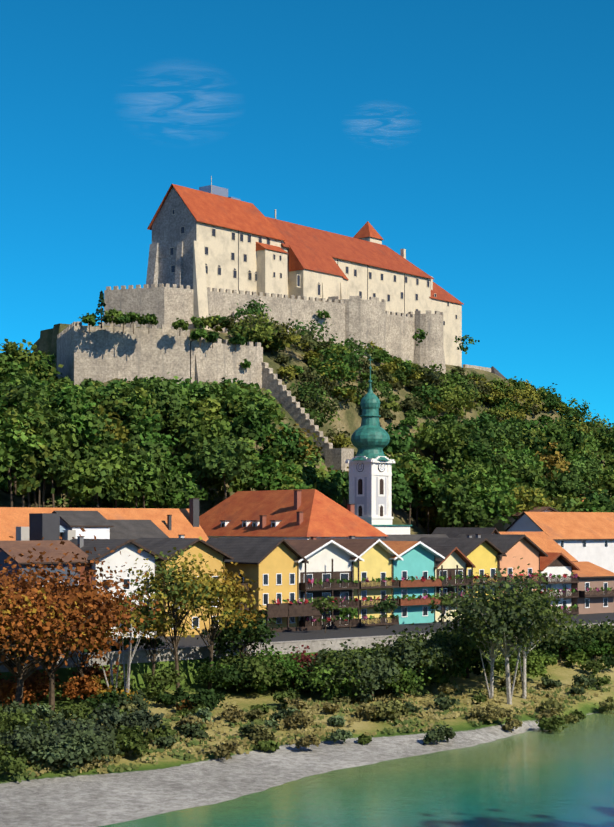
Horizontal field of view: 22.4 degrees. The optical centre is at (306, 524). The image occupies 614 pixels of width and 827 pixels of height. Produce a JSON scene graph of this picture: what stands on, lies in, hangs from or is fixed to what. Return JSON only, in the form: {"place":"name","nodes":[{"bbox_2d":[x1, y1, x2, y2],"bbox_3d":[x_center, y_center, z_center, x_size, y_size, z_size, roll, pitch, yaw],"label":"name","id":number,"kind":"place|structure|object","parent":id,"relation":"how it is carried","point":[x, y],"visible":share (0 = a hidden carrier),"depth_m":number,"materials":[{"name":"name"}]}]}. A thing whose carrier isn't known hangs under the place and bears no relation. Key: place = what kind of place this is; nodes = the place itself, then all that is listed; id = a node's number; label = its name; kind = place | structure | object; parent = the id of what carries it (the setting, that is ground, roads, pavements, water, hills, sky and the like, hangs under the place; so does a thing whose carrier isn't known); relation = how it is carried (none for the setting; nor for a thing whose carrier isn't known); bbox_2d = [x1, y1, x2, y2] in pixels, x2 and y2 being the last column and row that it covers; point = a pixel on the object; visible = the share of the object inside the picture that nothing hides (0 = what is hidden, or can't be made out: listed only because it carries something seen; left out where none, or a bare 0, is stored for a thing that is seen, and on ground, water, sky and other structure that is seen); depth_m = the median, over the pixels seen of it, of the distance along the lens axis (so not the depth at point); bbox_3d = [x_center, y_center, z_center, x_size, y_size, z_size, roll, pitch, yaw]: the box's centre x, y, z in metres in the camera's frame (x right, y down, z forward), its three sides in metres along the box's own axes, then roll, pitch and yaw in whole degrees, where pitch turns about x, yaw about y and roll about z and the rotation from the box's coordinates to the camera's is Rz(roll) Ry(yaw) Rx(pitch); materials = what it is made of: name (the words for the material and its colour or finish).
{"place":"outdoors","nodes":[
{"label":"outdoors","id":0,"kind":"place"},
{"bbox_2d":[60,525,68,531],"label":"house wall","id":1,"kind":"structure","parent":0,"point":[62,528],"depth_m":227.23,"materials":[{"name":"white paint"}]},
{"bbox_2d":[117,60,244,139],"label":"cloud","id":2,"kind":"structure","parent":0,"point":[174,102],"depth_m":5987.98,"materials":[{"name":"white"}]},
{"bbox_2d":[0,323,610,533],"bbox_3d":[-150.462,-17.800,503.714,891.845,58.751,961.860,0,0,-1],"label":"castle hill ground","id":3,"kind":"structure","parent":0,"point":[350,413],"depth_m":372.99,"materials":[{"name":"green plant"}]},
{"bbox_2d":[146,187,196,288],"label":"castle end wall","id":4,"kind":"structure","parent":3,"relation":"on","point":[166,226],"depth_m":391.85,"materials":[{"name":"beige paint"}]},
{"bbox_2d":[57,283,490,471],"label":"castle curtain walls","id":5,"kind":"structure","parent":3,"relation":"on","point":[103,354],"depth_m":355.76,"materials":[{"name":"grey stone"}]},
{"bbox_2d":[0,291,613,533],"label":"trees","id":6,"kind":"object","parent":3,"relation":"on","point":[496,466],"depth_m":317.21,"materials":[{"name":"green plant"}]},
{"bbox_2d":[79,290,612,530],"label":"shrub foliage","id":7,"kind":"object","parent":3,"relation":"on","point":[443,392],"visible":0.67,"depth_m":386.77,"materials":[{"name":"green plant"}]},
{"bbox_2d":[0,643,613,826],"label":"river bank ground","id":8,"kind":"structure","parent":0,"point":[92,797],"depth_m":153.44,"materials":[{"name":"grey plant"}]},
{"bbox_2d":[0,682,611,782],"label":"dry grass tussocks","id":9,"kind":"object","parent":8,"relation":"on","point":[42,766],"visible":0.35,"depth_m":168.26,"materials":[{"name":"yellow plant"}]},
{"bbox_2d":[0,528,613,710],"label":"trees","id":10,"kind":"object","parent":8,"relation":"on","point":[437,647],"depth_m":179.78,"materials":[{"name":"green plant"}]},
{"bbox_2d":[0,585,613,774],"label":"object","id":11,"kind":"object","parent":8,"relation":"on","point":[32,735],"visible":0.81,"depth_m":172.13,"materials":[{"name":"green plant"}]},
{"bbox_2d":[98,585,561,704],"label":"tree trunks","id":12,"kind":"object","parent":8,"relation":"on","point":[509,691],"visible":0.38,"depth_m":188.76,"materials":[{"name":"grey plant"}]},
{"bbox_2d":[0,491,613,637],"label":"house walls","id":13,"kind":"structure","parent":0,"point":[417,560],"depth_m":234.57,"materials":[{"name":"paint"}]},
{"bbox_2d":[0,507,547,562],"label":"brown roof","id":14,"kind":"structure","parent":13,"relation":"on","point":[358,547],"depth_m":207.87,"materials":[{"name":"brown tile"}]},
{"bbox_2d":[0,498,613,576],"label":"house roofs","id":15,"kind":"structure","parent":13,"relation":"on","point":[575,525],"depth_m":265.37,"materials":[{"name":"orange tile"}]},
{"bbox_2d":[55,489,559,569],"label":"house roofs","id":16,"kind":"structure","parent":13,"relation":"on","point":[324,515],"depth_m":261.78,"materials":[{"name":"tile"}]},
{"bbox_2d":[8,521,607,636],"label":"window frames","id":17,"kind":"structure","parent":13,"relation":"in","point":[383,545],"depth_m":235.54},
{"bbox_2d":[31,523,606,632],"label":"window glass","id":18,"kind":"object","parent":17,"relation":"in","point":[343,594],"visible":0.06,"depth_m":234.19,"materials":[{"name":"black glass"}]},
{"bbox_2d":[0,0,613,427],"label":"sky","id":19,"kind":"structure","parent":0,"point":[500,191],"materials":[{"name":"blue"}]},
{"bbox_2d":[2,612,613,656],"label":"town ground","id":20,"kind":"structure","parent":0,"point":[339,632],"depth_m":220.29,"materials":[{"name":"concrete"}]},
{"bbox_2d":[0,490,613,634],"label":"town woodwork","id":21,"kind":"object","parent":20,"relation":"on","point":[288,610],"depth_m":232.43,"materials":[{"name":"brown wood"}]},
{"bbox_2d":[130,572,611,621],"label":"balconies","id":22,"kind":"structure","parent":21,"relation":"on","point":[412,578],"depth_m":236.37,"materials":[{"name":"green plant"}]},
{"bbox_2d":[0,622,613,671],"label":"retaining wall","id":23,"kind":"structure","parent":20,"relation":"on","point":[198,652],"depth_m":189.14,"materials":[{"name":"concrete"}]},
{"bbox_2d":[193,221,461,366],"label":"castle walls","id":24,"kind":"structure","parent":0,"point":[222,245],"depth_m":412.51,"materials":[{"name":"beige paint"}]},
{"bbox_2d":[147,184,383,280],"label":"castle roof","id":25,"kind":"structure","parent":24,"relation":"on","point":[217,210],"depth_m":402.89,"materials":[{"name":"tile"}]},
{"bbox_2d":[199,185,240,200],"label":"castle roof lift housing","id":26,"kind":"object","parent":25,"relation":"on","point":[217,190],"visible":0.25,"depth_m":405.86,"materials":[{"name":"grey metal"}]},
{"bbox_2d":[170,176,456,339],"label":"window frames","id":27,"kind":"structure","parent":24,"relation":"attached to","point":[297,274],"depth_m":407.02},
{"bbox_2d":[170,210,456,338],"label":"castle windows","id":28,"kind":"structure","parent":27,"relation":"in","point":[245,257],"depth_m":404.54,"materials":[{"name":"black glass"}]},
{"bbox_2d":[266,217,463,304],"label":"castle range roofs","id":29,"kind":"structure","parent":24,"relation":"on","point":[314,249],"depth_m":435.98,"materials":[{"name":"tile"}]},
{"bbox_2d":[99,710,613,826],"bbox_3d":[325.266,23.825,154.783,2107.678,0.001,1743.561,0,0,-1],"label":"river water","id":30,"kind":"structure","parent":0,"point":[537,777],"depth_m":137.92,"materials":[{"name":"teal liquid"}]},
{"bbox_2d":[345,456,409,534],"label":"church tower walls","id":31,"kind":"structure","parent":0,"point":[371,472],"depth_m":299.01,"materials":[{"name":"white paint"}]},
{"bbox_2d":[355,477,386,514],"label":"tower wall panels","id":32,"kind":"object","parent":31,"relation":"attached to","point":[363,500],"visible":0.44,"depth_m":299.12,"materials":[{"name":"white paint"}]},
{"bbox_2d":[358,479,383,515],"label":"tower windows","id":33,"kind":"structure","parent":31,"relation":"in","point":[360,492],"depth_m":299.43,"materials":[{"name":"black glass"}]},
{"bbox_2d":[357,463,384,470],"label":"clock face","id":34,"kind":"object","parent":31,"relation":"attached to","point":[360,466],"visible":0.88,"depth_m":299.33},
{"bbox_2d":[356,463,384,471],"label":"clock markings","id":35,"kind":"object","parent":34,"relation":"attached to","point":[363,467],"visible":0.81,"depth_m":299.32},
{"bbox_2d":[351,356,411,525],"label":"church spire","id":36,"kind":"structure","parent":31,"relation":"on","point":[370,437],"depth_m":299.54,"materials":[{"name":"teal metal"}]},
{"bbox_2d":[344,104,413,144],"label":"cloud","id":37,"kind":"structure","parent":0,"point":[373,124],"depth_m":6004.00,"materials":[{"name":"white"}]},
{"bbox_2d":[491,366,508,380],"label":"stepped wall","id":38,"kind":"structure","parent":0,"point":[495,371],"depth_m":494.98,"materials":[{"name":"grey stone"}]}
]}

